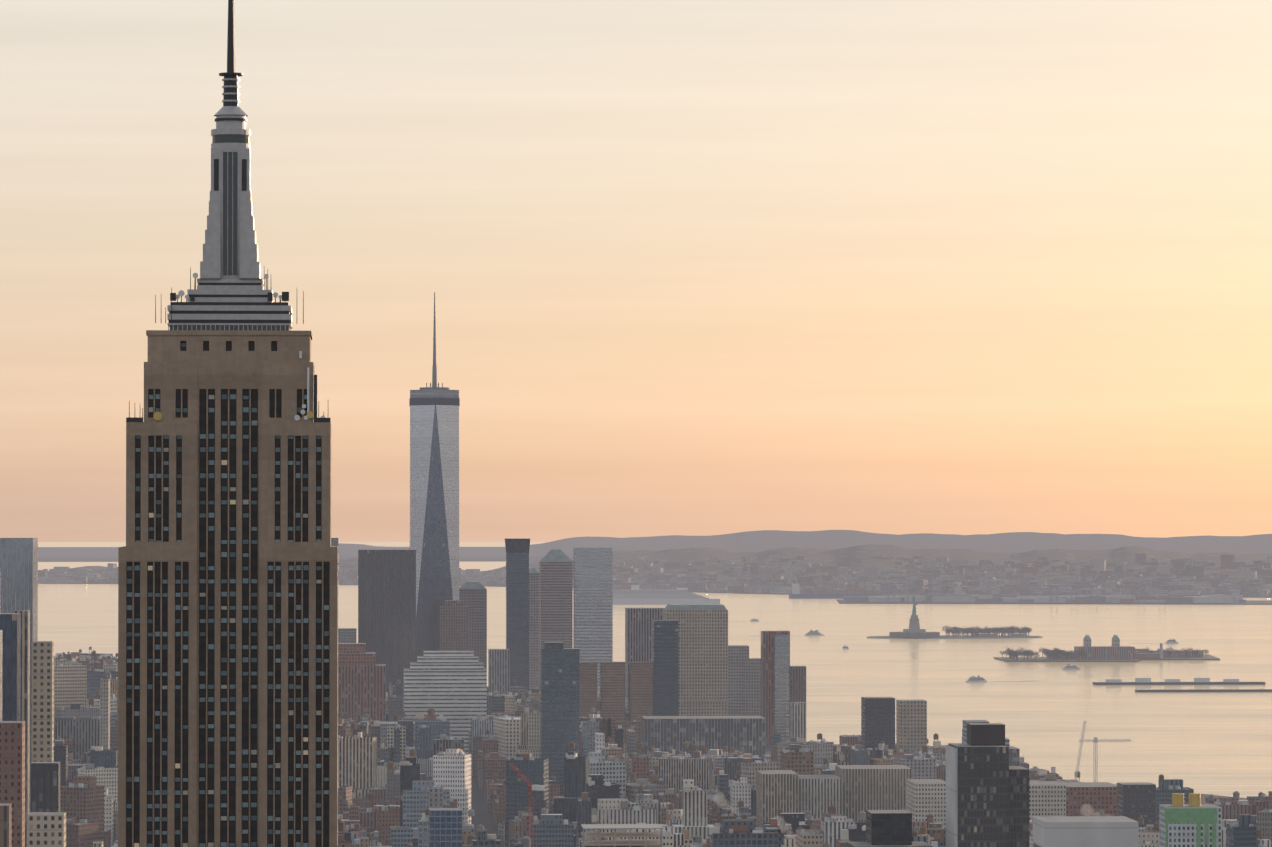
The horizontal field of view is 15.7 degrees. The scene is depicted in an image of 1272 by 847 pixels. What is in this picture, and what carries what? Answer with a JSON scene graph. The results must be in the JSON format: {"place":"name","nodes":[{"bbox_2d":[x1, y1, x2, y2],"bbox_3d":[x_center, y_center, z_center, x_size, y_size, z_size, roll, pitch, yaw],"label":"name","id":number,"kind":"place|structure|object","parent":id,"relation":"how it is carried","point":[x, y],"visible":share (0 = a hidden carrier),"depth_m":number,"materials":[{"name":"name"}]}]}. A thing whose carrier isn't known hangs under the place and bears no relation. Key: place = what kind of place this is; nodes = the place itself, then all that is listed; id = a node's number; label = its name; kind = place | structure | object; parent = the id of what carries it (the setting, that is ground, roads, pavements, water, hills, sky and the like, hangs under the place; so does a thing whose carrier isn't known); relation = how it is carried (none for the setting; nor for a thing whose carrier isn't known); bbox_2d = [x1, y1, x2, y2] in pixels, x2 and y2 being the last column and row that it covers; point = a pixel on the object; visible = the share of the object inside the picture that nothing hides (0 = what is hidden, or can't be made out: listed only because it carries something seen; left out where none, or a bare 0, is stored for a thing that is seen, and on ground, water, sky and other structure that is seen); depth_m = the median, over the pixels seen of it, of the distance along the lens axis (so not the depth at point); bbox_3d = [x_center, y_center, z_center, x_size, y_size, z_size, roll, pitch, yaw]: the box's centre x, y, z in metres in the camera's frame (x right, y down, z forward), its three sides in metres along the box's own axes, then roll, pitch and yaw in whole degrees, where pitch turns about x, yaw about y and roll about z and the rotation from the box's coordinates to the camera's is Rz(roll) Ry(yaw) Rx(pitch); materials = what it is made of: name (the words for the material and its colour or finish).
{"place":"outdoors","nodes":[
{"label":"outdoors","id":0,"kind":"place"},
{"bbox_2d":[0,0,1271,837],"label":"sky","id":1,"kind":"structure","parent":0,"point":[692,267],"materials":[{"name":"orange"}]},
{"bbox_2d":[38,542,1271,797],"bbox_3d":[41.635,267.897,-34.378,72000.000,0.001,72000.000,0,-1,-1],"label":"water","id":2,"kind":"structure","parent":0,"point":[1202,742],"depth_m":7688.47,"materials":[{"name":"liquid"}]},
{"bbox_2d":[613,585,719,604],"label":"cruise ship","id":3,"kind":"object","parent":2,"relation":"on","point":[634,595],"visible":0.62,"depth_m":12709.35,"materials":[{"name":"white metal"}]},
{"bbox_2d":[728,618,757,621],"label":"boat","id":4,"kind":"object","parent":2,"relation":"on","point":[753,620],"visible":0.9,"depth_m":10850.10,"materials":[{"name":"white"}]},
{"bbox_2d":[804,630,823,635],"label":"ferry","id":5,"kind":"object","parent":2,"relation":"on","point":[813,633],"visible":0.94,"depth_m":9650.82,"materials":[{"name":"white"}]},
{"bbox_2d":[789,581,890,598],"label":"container ship","id":6,"kind":"object","parent":2,"relation":"on","point":[821,593],"visible":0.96,"depth_m":13556.81,"materials":[{"name":"grey metal"}]},
{"bbox_2d":[966,675,1024,681],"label":"ferry","id":7,"kind":"object","parent":2,"relation":"on","point":[975,679],"visible":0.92,"depth_m":7093.13,"materials":[{"name":"white"}]},
{"bbox_2d":[1062,664,1079,669],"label":"ferry","id":8,"kind":"object","parent":2,"relation":"on","point":[1070,667],"visible":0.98,"depth_m":7622.47,"materials":[{"name":"white"}]},
{"bbox_2d":[1130,639,1178,643],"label":"boat","id":9,"kind":"object","parent":2,"relation":"on","point":[1173,641],"visible":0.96,"depth_m":9097.60,"materials":[{"name":"white"}]},
{"bbox_2d":[1093,678,1271,691],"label":"pier","id":10,"kind":"structure","parent":2,"relation":"on","point":[1147,681],"depth_m":6981.89,"materials":[{"name":"grey"}]},
{"bbox_2d":[38,530,1271,561],"bbox_3d":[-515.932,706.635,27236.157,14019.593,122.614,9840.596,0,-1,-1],"label":"ridge","id":11,"kind":"structure","parent":0,"point":[1008,543],"depth_m":27880.05,"materials":[{"name":"grey"}]},
{"bbox_2d":[38,544,1271,597],"bbox_3d":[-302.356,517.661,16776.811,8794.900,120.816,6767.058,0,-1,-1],"label":"shore hills","id":12,"kind":"structure","parent":0,"point":[691,556],"depth_m":17697.85,"materials":[{"name":"grey"}]},
{"bbox_2d":[38,554,1271,602],"bbox_3d":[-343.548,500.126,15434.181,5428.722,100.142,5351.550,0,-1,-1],"label":"shore towns","id":13,"kind":"structure","parent":12,"relation":"on","point":[1185,589],"depth_m":15219.86,"materials":[{"name":"grey glass"}]},
{"bbox_2d":[113,746,1246,846],"bbox_3d":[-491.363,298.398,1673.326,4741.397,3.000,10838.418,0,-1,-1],"label":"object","id":14,"kind":"structure","parent":0,"point":[479,807],"depth_m":4097.84,"materials":[{"name":"concrete"}]},
{"bbox_2d":[118,0,337,846],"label":"skyscraper","id":15,"kind":"structure","parent":14,"relation":"on","point":[228,645],"depth_m":1282.83,"materials":[{"name":"stone"}]},
{"bbox_2d":[509,764,544,846],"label":"red crane","id":16,"kind":"object","parent":14,"relation":"on","point":[532,787],"visible":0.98,"depth_m":2613.96,"materials":[{"name":"red"}]},
{"bbox_2d":[0,292,1221,846],"bbox_3d":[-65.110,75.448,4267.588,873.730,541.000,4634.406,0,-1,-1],"label":"skyscrapers","id":17,"kind":"structure","parent":14,"relation":"on","point":[682,674],"depth_m":4765.80,"materials":[{"name":"grey glass"}]},
{"bbox_2d":[581,793,1216,846],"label":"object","id":18,"kind":"object","parent":17,"relation":"on","point":[1205,816],"visible":1,"depth_m":2750.62,"materials":[{"name":"green"}]},
{"bbox_2d":[54,646,1271,846],"bbox_3d":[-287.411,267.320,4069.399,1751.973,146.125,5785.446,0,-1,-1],"label":"city buildings","id":19,"kind":"structure","parent":14,"relation":"on","point":[399,774],"depth_m":3747.80,"materials":[{"name":"grey concrete"}]},
{"bbox_2d":[1074,721,1130,781],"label":"tower cranes","id":20,"kind":"object","parent":14,"relation":"on","point":[1095,740],"depth_m":3852.94,"materials":[{"name":"beige metal"}]},
{"bbox_2d":[870,635,1038,637],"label":"island","id":21,"kind":"structure","parent":0,"point":[951,636],"depth_m":9485.44,"materials":[{"name":"grey soil"}]},
{"bbox_2d":[889,597,939,637],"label":"statue of liberty","id":22,"kind":"object","parent":21,"relation":"on","point":[914,630],"visible":1,"depth_m":9428.80,"materials":[{"name":"stone"}]},
{"bbox_2d":[867,636,1042,638],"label":"liberty seawall","id":23,"kind":"object","parent":21,"relation":"on","point":[955,638],"visible":0.5,"depth_m":9434.48,"materials":[{"name":"grey stone"}]},
{"bbox_2d":[942,625,1031,636],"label":"trees","id":24,"kind":"object","parent":21,"relation":"on","point":[954,631],"visible":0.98,"depth_m":9479.89,"materials":[{"name":"green plant"}]},
{"bbox_2d":[837,599,1271,604],"bbox_3d":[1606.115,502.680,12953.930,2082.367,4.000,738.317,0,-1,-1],"label":"shoreline","id":25,"kind":"structure","parent":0,"point":[1248,602],"depth_m":12808.81,"materials":[{"name":"grey"}]},
{"bbox_2d":[880,577,1176,602],"bbox_3d":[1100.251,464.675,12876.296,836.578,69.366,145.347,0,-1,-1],"label":"port cranes","id":26,"kind":"object","parent":25,"relation":"on","point":[1056,586],"visible":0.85,"depth_m":12867.66,"materials":[{"name":"grey metal"}]},
{"bbox_2d":[994,654,1219,661],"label":"island","id":27,"kind":"structure","parent":0,"point":[1044,659],"depth_m":8067.26,"materials":[{"name":"grey stone"}]},
{"bbox_2d":[974,634,1202,658],"bbox_3d":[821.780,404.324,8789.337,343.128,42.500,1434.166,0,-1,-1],"label":"island buildings","id":28,"kind":"structure","parent":27,"relation":"on","point":[1115,650],"depth_m":8087.76,"materials":[{"name":"brown brick"}]},
{"bbox_2d":[998,646,1208,659],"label":"trees","id":29,"kind":"object","parent":27,"relation":"on","point":[1048,653],"visible":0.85,"depth_m":8060.69,"materials":[{"name":"green plant"}]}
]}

